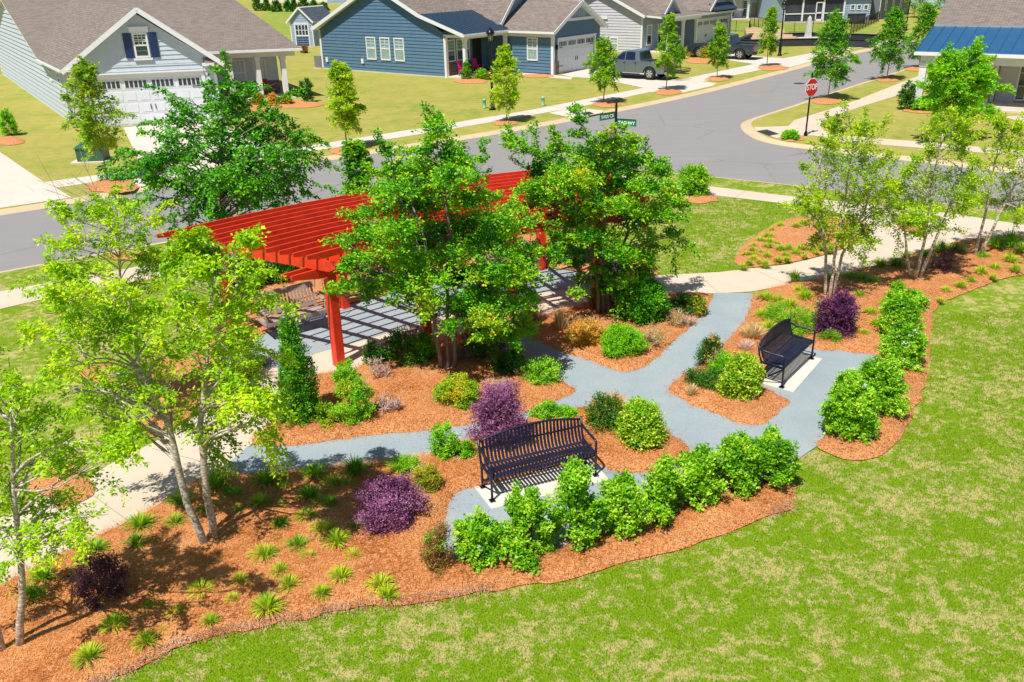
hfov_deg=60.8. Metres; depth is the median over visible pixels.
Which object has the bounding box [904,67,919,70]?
mulch ring
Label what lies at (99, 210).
river birch
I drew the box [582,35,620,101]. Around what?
street tree
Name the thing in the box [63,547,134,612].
purple shrub
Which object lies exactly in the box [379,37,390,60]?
window
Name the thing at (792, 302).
grass tuft
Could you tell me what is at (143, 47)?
window
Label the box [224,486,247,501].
grass tuft
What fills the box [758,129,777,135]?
ramp mat
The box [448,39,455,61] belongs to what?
window
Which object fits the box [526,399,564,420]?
shrub
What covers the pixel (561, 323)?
ornamental grass
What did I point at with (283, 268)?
shrub
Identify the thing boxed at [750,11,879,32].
iron fence
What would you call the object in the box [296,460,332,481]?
grass tuft
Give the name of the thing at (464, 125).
pavement joints
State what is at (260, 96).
shrub
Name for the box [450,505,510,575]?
hedge bush
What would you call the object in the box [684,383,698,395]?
ornamental grass
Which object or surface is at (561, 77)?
pavement
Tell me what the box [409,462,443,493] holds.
shrub
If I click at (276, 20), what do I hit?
lawn slope
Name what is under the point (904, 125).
lawn
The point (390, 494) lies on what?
purple shrub
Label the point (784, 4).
street lamp
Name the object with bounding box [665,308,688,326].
bare shrub
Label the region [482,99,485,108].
utility pedestal
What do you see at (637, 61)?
pickup truck
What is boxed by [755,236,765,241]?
grass tuft
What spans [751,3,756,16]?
door
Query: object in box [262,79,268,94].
porch chair
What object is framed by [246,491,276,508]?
grass tuft
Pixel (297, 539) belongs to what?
grass tuft
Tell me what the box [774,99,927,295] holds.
river birch
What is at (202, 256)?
river birch
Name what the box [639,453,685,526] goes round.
hedge bush
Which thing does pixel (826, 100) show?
mulch ring
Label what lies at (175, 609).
grass tuft
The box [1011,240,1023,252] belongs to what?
grass tuft
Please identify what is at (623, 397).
ornamental grass
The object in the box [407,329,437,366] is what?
shrub
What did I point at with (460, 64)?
porch chair
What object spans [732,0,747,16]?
window
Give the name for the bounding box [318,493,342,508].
grass tuft
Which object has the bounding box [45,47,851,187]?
pavement
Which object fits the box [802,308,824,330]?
shrub
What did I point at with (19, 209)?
kerb
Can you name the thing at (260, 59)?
window
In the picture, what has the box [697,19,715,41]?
garage door
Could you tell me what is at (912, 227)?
mulch bed
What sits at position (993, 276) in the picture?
grass tuft
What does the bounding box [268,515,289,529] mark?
grass tuft
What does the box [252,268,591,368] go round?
patio floor
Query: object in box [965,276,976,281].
grass tuft
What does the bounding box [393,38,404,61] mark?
window
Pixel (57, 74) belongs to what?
window
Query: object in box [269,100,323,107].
mulch ring
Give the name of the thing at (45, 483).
mulch ring
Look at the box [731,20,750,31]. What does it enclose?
iron fence
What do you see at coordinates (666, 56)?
street tree
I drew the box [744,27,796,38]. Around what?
garden steps
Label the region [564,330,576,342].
shrub
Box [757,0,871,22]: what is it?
house
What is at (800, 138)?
mulch ring
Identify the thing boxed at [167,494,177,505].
grass tuft
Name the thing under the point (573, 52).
garage door
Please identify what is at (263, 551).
grass tuft
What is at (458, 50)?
window
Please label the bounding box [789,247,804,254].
grass tuft
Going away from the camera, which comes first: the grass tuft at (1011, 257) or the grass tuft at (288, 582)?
the grass tuft at (288, 582)
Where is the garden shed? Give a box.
[285,5,329,45]
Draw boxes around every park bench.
[477,416,598,502]
[757,317,815,388]
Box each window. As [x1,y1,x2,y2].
[55,71,65,103]
[131,32,150,57]
[232,59,246,79]
[260,59,267,80]
[365,37,376,59]
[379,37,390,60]
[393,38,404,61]
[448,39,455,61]
[456,38,469,60]
[527,37,537,60]
[610,37,617,49]
[646,24,651,45]
[657,23,663,43]
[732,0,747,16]
[1013,67,1023,100]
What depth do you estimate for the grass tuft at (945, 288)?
21.58 m
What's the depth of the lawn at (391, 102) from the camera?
52.73 m
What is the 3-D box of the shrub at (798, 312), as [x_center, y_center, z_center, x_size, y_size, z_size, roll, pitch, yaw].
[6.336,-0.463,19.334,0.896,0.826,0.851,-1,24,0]
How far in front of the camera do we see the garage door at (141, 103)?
47.15 m
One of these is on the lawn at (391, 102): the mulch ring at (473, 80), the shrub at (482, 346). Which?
the mulch ring at (473, 80)
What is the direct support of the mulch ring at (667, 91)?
on the lawn at (391, 102)
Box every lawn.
[0,0,941,208]
[0,170,1023,681]
[751,63,1023,167]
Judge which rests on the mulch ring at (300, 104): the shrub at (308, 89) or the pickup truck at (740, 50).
the shrub at (308, 89)
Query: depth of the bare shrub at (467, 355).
18.41 m
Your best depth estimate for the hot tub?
103.67 m
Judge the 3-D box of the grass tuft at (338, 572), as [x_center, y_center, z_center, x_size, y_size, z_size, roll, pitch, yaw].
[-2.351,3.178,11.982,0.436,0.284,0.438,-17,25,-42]
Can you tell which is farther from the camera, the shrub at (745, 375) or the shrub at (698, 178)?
the shrub at (698, 178)
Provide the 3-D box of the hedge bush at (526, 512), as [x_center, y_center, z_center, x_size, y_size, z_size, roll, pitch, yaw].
[0.260,2.580,12.236,0.968,1.182,0.994,-12,26,-23]
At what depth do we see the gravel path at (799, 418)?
16.36 m
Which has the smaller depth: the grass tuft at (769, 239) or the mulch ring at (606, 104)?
the grass tuft at (769, 239)
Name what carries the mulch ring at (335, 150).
on the lawn at (391, 102)
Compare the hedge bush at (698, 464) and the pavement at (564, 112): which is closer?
the hedge bush at (698, 464)
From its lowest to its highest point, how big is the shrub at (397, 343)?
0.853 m
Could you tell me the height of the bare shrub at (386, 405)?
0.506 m
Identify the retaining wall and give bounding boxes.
[739,33,880,47]
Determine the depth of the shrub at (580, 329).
19.02 m
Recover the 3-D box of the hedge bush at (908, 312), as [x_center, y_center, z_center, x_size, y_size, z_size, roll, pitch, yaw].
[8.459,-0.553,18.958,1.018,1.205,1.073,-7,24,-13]
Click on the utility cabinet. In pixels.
(99, 158)
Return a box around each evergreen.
[251,0,262,10]
[260,0,270,10]
[270,0,282,11]
[282,0,292,11]
[290,0,297,11]
[298,0,309,6]
[309,0,317,5]
[318,1,329,10]
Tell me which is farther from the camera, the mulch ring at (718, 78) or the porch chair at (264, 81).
the mulch ring at (718, 78)
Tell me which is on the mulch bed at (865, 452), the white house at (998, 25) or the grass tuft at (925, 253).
the grass tuft at (925, 253)
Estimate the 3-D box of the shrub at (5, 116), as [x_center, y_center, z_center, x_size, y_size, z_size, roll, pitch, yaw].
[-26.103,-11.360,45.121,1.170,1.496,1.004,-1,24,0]
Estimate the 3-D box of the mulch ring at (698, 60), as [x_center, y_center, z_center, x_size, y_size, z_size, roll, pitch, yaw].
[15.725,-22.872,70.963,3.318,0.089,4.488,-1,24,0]
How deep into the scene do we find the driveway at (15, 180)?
34.35 m
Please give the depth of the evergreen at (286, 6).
158.16 m
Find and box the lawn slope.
[260,10,300,46]
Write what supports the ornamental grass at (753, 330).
on the mulch bed at (865, 452)
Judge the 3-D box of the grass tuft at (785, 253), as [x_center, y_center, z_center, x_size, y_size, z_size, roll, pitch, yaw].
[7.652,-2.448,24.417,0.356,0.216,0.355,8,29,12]
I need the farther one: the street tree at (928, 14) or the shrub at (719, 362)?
the street tree at (928, 14)
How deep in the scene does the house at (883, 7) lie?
110.33 m
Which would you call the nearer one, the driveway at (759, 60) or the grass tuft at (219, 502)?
the grass tuft at (219, 502)
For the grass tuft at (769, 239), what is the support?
on the mulch bed at (788, 233)
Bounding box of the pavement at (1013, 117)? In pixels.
[1006,116,1023,120]
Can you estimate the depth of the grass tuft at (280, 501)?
13.64 m
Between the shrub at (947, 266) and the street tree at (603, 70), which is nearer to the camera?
the shrub at (947, 266)
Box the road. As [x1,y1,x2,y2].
[0,40,1023,270]
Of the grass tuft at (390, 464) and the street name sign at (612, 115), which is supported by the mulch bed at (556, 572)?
the grass tuft at (390, 464)
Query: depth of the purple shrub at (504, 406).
14.92 m
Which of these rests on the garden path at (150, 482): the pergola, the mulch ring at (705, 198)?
the pergola
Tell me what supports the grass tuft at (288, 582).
on the mulch bed at (556, 572)
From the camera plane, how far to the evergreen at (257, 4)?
164.39 m
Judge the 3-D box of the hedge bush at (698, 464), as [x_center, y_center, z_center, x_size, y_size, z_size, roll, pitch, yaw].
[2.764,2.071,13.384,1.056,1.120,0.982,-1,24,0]
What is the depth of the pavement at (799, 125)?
43.16 m
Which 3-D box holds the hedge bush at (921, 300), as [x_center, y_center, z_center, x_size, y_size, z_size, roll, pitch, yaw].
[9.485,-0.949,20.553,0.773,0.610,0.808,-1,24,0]
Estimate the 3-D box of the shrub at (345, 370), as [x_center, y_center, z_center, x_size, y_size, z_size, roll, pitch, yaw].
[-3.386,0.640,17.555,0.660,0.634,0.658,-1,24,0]
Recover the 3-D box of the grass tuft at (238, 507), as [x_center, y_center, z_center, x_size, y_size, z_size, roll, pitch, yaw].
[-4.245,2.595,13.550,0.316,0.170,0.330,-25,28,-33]
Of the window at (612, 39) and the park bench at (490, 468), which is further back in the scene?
the window at (612, 39)
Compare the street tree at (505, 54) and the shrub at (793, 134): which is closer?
the shrub at (793, 134)
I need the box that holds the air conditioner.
[314,55,322,68]
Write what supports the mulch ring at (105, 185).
on the lawn at (391, 102)
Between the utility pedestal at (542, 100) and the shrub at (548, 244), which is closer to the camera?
the shrub at (548, 244)
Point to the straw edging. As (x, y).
(361, 607)
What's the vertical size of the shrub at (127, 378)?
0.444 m
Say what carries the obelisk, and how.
on the wall bed
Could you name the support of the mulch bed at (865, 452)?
on the lawn at (1000, 298)
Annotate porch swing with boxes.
[250,258,326,328]
[479,219,539,269]
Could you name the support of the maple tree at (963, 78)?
on the lawn at (904, 125)
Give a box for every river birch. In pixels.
[0,343,148,651]
[6,147,193,385]
[14,222,306,544]
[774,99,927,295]
[871,104,996,278]
[948,111,1023,254]
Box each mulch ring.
[0,136,24,144]
[28,466,94,508]
[85,179,138,192]
[106,251,157,259]
[235,103,265,111]
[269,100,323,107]
[329,146,368,154]
[454,78,487,82]
[492,120,517,124]
[521,74,553,77]
[593,101,620,106]
[655,89,681,94]
[682,194,718,202]
[685,57,717,62]
[706,77,729,80]
[758,65,786,69]
[781,137,803,141]
[811,97,843,103]
[875,76,901,81]
[902,108,947,113]
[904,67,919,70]
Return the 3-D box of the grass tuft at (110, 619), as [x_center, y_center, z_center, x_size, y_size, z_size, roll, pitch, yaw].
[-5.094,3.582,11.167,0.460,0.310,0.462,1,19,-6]
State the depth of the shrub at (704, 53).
71.93 m
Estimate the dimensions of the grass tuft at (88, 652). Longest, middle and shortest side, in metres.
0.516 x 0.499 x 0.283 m
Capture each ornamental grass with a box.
[443,456,462,462]
[512,301,550,319]
[550,306,571,329]
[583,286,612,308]
[602,390,628,408]
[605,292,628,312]
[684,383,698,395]
[735,338,755,349]
[739,320,768,337]
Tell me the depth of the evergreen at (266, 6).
163.37 m
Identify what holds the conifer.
on the mulch bed at (403, 428)
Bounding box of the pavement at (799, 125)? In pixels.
[754,74,1020,155]
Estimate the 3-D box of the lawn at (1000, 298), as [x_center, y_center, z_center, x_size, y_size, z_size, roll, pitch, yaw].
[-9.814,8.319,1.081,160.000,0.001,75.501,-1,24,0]
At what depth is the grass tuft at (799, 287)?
21.80 m
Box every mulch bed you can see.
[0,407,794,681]
[79,235,658,436]
[252,334,574,445]
[521,292,712,371]
[668,234,1023,459]
[735,216,867,266]
[897,224,924,230]
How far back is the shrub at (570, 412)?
16.05 m
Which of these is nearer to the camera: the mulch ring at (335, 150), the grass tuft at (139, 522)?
the grass tuft at (139, 522)
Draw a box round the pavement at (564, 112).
[550,108,603,118]
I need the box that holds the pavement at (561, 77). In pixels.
[521,73,571,78]
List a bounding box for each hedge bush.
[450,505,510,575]
[497,479,559,575]
[544,454,615,551]
[591,468,654,543]
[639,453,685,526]
[670,441,730,511]
[710,430,766,498]
[747,421,802,489]
[817,371,882,444]
[825,367,862,402]
[857,353,913,417]
[873,287,926,335]
[876,317,929,373]
[879,280,907,311]
[907,287,930,311]
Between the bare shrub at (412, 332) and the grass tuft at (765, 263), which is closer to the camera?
the bare shrub at (412, 332)
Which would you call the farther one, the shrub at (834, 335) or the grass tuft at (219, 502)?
the shrub at (834, 335)
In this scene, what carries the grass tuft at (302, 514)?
on the mulch bed at (556, 572)
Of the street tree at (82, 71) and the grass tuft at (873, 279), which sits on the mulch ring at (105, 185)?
the street tree at (82, 71)
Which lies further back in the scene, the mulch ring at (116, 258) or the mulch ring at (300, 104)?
the mulch ring at (300, 104)
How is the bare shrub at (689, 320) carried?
on the mulch bed at (588, 353)
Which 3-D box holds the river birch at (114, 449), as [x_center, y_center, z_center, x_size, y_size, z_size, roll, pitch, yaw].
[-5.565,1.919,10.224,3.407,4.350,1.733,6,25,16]
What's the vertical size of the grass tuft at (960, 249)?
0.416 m
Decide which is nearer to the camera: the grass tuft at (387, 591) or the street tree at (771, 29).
the grass tuft at (387, 591)
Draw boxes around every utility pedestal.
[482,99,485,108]
[541,96,544,105]
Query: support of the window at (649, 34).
in the grey house at (633, 24)
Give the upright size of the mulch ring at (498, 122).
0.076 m
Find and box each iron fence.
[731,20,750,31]
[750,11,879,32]
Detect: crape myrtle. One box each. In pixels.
[319,101,573,367]
[498,101,704,326]
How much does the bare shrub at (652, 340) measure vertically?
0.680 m
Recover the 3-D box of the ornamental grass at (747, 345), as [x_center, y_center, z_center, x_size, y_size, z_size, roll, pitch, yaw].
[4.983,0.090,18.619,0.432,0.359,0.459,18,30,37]
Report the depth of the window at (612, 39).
79.11 m
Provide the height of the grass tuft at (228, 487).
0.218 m
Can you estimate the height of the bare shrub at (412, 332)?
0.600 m
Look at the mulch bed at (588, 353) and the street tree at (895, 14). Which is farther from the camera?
the street tree at (895, 14)
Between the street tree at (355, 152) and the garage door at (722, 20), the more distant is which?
the garage door at (722, 20)
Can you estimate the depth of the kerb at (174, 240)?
27.19 m
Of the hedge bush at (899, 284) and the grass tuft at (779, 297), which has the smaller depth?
the hedge bush at (899, 284)
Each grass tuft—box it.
[13,583,49,602]
[25,563,60,585]
[67,640,108,670]
[76,536,111,553]
[93,610,131,635]
[119,531,153,550]
[121,511,159,535]
[127,628,160,652]
[140,598,160,611]
[162,603,186,619]
[163,512,186,528]
[166,489,197,507]
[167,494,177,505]
[182,577,216,600]
[194,505,205,514]
[195,467,235,492]
[198,612,220,627]
[213,500,226,508]
[219,484,238,497]
[223,591,241,601]
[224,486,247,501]
[229,571,248,585]
[232,503,246,512]
[246,466,285,489]
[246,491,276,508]
[246,541,280,563]
[248,588,289,618]
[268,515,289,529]
[269,561,292,577]
[273,480,292,491]
[274,498,286,507]
[276,573,301,593]
[281,533,310,553]
[292,507,319,522]
[293,482,321,502]
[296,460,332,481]
[298,549,319,560]
[306,517,340,538]
[309,582,333,600]
[311,494,323,504]
[318,472,345,489]
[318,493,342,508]
[321,527,352,549]
[325,562,355,584]
[338,453,373,477]
[341,547,361,560]
[342,476,357,487]
[346,517,368,532]
[363,571,395,595]
[374,581,402,602]
[382,454,410,474]
[738,262,749,268]
[748,254,758,259]
[750,307,770,317]
[754,290,775,299]
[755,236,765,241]
[758,317,776,329]
[759,258,770,267]
[761,230,774,237]
[761,241,772,247]
[762,251,771,256]
[763,237,775,242]
[771,293,785,301]
[773,243,786,250]
[774,220,785,226]
[774,255,784,262]
[780,250,790,256]
[782,243,794,250]
[782,295,799,308]
[786,267,805,281]
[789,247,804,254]
[791,221,799,227]
[792,284,808,291]
[796,243,803,249]
[796,288,815,301]
[822,272,841,279]
[827,245,837,252]
[843,270,855,276]
[849,269,869,280]
[850,290,866,296]
[855,327,868,334]
[862,305,880,313]
[863,274,881,284]
[866,316,879,326]
[868,256,890,266]
[887,257,906,266]
[895,250,913,258]
[917,248,934,257]
[929,242,948,251]
[934,297,947,302]
[939,284,952,291]
[949,240,972,252]
[952,281,970,287]
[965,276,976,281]
[971,265,989,274]
[974,250,991,257]
[981,233,1011,249]
[986,273,998,279]
[988,262,1004,270]
[999,228,1023,246]
[1000,251,1023,262]
[1007,261,1021,272]
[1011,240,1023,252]
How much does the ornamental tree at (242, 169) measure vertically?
6.006 m
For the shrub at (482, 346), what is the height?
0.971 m
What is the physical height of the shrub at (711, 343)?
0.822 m
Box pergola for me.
[156,168,649,366]
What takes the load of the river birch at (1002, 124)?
on the mulch bed at (865, 452)
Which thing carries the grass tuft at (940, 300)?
on the mulch bed at (865, 452)
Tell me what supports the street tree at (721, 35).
on the mulch ring at (718, 78)
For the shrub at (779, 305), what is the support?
on the mulch bed at (865, 452)
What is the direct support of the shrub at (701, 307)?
on the mulch bed at (588, 353)
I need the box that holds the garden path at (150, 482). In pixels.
[0,176,1023,583]
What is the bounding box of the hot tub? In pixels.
[847,13,865,23]
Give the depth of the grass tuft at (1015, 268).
22.78 m
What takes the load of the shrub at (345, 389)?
on the mulch bed at (403, 428)
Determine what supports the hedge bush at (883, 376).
on the mulch bed at (865, 452)
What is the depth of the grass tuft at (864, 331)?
19.31 m
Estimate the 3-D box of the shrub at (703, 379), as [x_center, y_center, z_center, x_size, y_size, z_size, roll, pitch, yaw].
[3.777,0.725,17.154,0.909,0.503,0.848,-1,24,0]
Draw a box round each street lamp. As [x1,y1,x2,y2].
[486,27,495,109]
[777,0,786,55]
[904,0,910,30]
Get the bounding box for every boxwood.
[431,371,480,411]
[598,322,650,358]
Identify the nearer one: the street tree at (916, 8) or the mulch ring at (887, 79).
the mulch ring at (887, 79)
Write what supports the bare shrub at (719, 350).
on the mulch bed at (865, 452)
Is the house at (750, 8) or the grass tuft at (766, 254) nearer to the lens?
the grass tuft at (766, 254)
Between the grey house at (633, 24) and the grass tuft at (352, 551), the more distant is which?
the grey house at (633, 24)
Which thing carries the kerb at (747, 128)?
on the road
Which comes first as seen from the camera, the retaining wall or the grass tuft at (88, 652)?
the grass tuft at (88, 652)
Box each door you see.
[96,75,207,126]
[295,24,302,45]
[301,24,309,45]
[472,38,481,70]
[559,36,593,73]
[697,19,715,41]
[719,17,727,32]
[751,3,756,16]
[814,2,823,20]
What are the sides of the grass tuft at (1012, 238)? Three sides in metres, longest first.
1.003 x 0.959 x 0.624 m
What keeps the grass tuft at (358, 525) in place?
on the mulch bed at (556, 572)
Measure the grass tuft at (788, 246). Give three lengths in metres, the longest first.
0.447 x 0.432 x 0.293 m
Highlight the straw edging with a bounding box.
[86,498,802,681]
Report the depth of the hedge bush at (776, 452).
13.63 m
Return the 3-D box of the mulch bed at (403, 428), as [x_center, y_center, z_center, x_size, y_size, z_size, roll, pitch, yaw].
[-2.186,1.021,17.153,6.020,0.142,4.041,-16,28,-30]
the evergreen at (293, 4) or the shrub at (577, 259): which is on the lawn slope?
the evergreen at (293, 4)
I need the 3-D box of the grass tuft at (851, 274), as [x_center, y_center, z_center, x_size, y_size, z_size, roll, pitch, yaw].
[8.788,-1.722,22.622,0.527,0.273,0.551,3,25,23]
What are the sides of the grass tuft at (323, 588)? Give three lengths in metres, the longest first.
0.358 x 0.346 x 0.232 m
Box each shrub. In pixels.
[0,107,21,135]
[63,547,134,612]
[113,358,146,382]
[170,291,204,320]
[210,327,270,376]
[228,89,241,100]
[229,259,264,294]
[250,91,265,104]
[253,259,296,283]
[265,91,281,105]
[280,91,293,104]
[298,77,313,101]
[300,44,308,52]
[310,401,342,429]
[330,358,359,382]
[330,372,376,427]
[347,266,371,275]
[347,469,431,537]
[349,373,370,393]
[360,339,386,364]
[366,355,393,378]
[372,392,403,415]
[380,328,424,367]
[392,453,420,473]
[396,321,427,344]
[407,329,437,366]
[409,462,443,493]
[416,517,454,580]
[426,420,461,460]
[449,438,477,459]
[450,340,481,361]
[460,59,471,78]
[460,321,506,359]
[461,376,534,451]
[473,68,487,78]
[480,375,505,385]
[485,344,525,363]
[488,348,528,375]
[510,360,531,376]
[518,354,565,387]
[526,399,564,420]
[546,237,558,253]
[554,228,590,269]
[555,404,579,420]
[564,314,606,348]
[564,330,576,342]
[566,315,609,335]
[582,388,624,434]
[612,395,668,453]
[619,274,673,324]
[636,320,670,346]
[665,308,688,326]
[670,289,698,315]
[672,43,688,57]
[677,162,714,195]
[678,311,697,324]
[681,364,721,390]
[684,292,710,314]
[693,332,726,366]
[699,46,710,57]
[706,346,725,366]
[706,348,733,376]
[712,349,767,401]
[758,299,790,322]
[778,303,816,335]
[780,129,799,139]
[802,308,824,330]
[808,286,862,341]
[818,326,842,344]
[896,80,916,109]
[904,212,925,226]
[909,97,929,110]
[924,238,966,274]
[966,102,1001,119]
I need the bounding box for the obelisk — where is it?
[797,16,818,37]
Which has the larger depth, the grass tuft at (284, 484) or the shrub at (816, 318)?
the shrub at (816, 318)
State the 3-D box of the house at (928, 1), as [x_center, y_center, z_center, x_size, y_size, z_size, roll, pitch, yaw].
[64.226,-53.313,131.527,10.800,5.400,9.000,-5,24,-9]
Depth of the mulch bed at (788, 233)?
25.54 m
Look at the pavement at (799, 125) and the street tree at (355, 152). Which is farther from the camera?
the pavement at (799, 125)
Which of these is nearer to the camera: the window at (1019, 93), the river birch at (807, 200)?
the river birch at (807, 200)
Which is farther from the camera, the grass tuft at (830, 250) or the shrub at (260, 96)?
the shrub at (260, 96)
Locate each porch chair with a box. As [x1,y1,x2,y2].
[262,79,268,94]
[457,60,462,75]
[471,58,483,72]
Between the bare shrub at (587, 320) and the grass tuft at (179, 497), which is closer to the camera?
the grass tuft at (179, 497)
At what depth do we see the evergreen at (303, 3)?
160.71 m
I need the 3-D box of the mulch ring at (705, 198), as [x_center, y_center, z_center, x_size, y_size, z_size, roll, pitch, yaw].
[6.595,-5.050,30.655,1.400,0.090,1.328,-1,24,0]
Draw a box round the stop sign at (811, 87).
[804,73,817,135]
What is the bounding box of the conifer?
[274,312,326,428]
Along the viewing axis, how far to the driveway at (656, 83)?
59.26 m
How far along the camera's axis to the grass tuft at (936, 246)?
24.31 m
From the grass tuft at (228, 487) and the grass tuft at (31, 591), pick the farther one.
the grass tuft at (228, 487)
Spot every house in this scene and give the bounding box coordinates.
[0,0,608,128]
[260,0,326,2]
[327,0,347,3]
[584,0,743,53]
[731,0,757,19]
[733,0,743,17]
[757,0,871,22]
[869,0,908,19]
[910,0,945,7]
[914,0,1023,113]
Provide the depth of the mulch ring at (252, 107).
52.00 m
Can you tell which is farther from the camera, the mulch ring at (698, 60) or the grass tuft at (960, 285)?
the mulch ring at (698, 60)
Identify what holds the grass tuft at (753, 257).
on the mulch bed at (788, 233)
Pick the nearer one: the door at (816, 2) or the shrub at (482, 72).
the shrub at (482, 72)
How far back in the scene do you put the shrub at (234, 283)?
22.59 m
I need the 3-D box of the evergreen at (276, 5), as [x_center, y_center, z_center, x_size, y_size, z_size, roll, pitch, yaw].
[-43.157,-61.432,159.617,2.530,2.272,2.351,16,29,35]
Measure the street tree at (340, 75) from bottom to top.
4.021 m
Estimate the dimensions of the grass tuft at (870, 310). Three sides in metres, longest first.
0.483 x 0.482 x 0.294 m
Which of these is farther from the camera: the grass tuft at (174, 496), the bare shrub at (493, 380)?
the bare shrub at (493, 380)
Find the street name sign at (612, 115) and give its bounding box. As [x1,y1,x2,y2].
[599,99,635,153]
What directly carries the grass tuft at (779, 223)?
on the mulch bed at (788, 233)
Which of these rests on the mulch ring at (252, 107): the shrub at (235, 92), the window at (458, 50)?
the shrub at (235, 92)
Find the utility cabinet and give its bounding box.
[70,142,115,163]
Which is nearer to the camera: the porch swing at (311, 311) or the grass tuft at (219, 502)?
the grass tuft at (219, 502)
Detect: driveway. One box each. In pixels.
[0,152,70,207]
[124,121,289,186]
[562,68,715,92]
[716,53,811,66]
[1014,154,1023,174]
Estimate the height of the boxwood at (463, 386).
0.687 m
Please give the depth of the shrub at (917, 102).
46.22 m
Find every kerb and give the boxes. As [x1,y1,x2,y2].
[0,38,920,215]
[0,169,1008,272]
[741,65,1020,174]
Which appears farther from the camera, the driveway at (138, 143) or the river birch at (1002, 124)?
the driveway at (138, 143)
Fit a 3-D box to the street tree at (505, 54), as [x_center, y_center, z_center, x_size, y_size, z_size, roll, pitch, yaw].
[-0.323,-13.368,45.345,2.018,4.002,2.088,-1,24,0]
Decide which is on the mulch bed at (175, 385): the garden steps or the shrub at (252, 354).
the shrub at (252, 354)
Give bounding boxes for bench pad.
[475,459,607,508]
[763,353,821,391]
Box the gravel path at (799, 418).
[225,293,877,558]
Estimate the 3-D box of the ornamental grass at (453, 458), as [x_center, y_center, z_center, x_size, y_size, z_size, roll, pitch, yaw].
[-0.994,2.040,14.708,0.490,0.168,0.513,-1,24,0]
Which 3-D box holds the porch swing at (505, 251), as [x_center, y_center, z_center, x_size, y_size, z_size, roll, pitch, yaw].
[-0.134,-2.669,22.634,1.573,1.793,0.770,-10,25,-18]
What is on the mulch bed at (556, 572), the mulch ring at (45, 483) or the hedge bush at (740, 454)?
the hedge bush at (740, 454)
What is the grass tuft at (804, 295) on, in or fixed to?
on the mulch bed at (865, 452)
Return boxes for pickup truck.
[591,48,690,79]
[686,33,763,59]
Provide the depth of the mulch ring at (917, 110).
46.15 m
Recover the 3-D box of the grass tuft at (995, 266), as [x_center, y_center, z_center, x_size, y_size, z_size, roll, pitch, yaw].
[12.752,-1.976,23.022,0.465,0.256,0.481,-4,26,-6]
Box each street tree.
[58,55,138,178]
[322,59,367,139]
[337,137,377,194]
[488,44,524,119]
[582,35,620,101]
[653,12,684,88]
[705,21,731,76]
[757,5,779,64]
[803,7,861,97]
[865,5,910,77]
[904,0,927,15]
[905,2,939,66]
[934,0,944,10]
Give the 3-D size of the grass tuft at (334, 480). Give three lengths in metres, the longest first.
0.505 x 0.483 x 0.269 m
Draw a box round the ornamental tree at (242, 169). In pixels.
[95,49,347,251]
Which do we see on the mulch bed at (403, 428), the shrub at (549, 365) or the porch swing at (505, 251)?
the shrub at (549, 365)
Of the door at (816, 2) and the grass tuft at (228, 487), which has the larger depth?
the door at (816, 2)
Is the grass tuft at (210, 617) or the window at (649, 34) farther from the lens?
the window at (649, 34)
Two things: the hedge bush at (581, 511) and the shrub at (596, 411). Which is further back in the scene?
the shrub at (596, 411)
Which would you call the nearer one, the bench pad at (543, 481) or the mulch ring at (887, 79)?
the bench pad at (543, 481)
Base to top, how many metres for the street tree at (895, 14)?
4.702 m
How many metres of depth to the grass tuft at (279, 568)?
12.14 m
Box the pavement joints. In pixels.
[2,57,983,569]
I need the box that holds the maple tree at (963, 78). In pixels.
[914,35,1015,140]
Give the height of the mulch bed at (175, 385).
0.126 m
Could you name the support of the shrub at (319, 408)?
on the mulch bed at (403, 428)
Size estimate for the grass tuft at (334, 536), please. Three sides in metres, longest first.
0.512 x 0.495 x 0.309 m
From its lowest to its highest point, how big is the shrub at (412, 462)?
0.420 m
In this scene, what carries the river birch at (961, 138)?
on the mulch bed at (865, 452)
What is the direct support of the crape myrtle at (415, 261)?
on the mulch bed at (403, 428)
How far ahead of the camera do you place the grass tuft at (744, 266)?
23.56 m
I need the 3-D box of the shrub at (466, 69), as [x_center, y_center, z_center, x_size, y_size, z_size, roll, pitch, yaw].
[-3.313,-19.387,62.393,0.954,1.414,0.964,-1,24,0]
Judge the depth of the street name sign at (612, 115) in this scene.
33.13 m
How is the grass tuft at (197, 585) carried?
on the mulch bed at (556, 572)
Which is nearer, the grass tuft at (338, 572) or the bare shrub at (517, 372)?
the grass tuft at (338, 572)
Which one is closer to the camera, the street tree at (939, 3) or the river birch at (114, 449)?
the river birch at (114, 449)
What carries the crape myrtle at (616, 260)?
on the mulch bed at (588, 353)

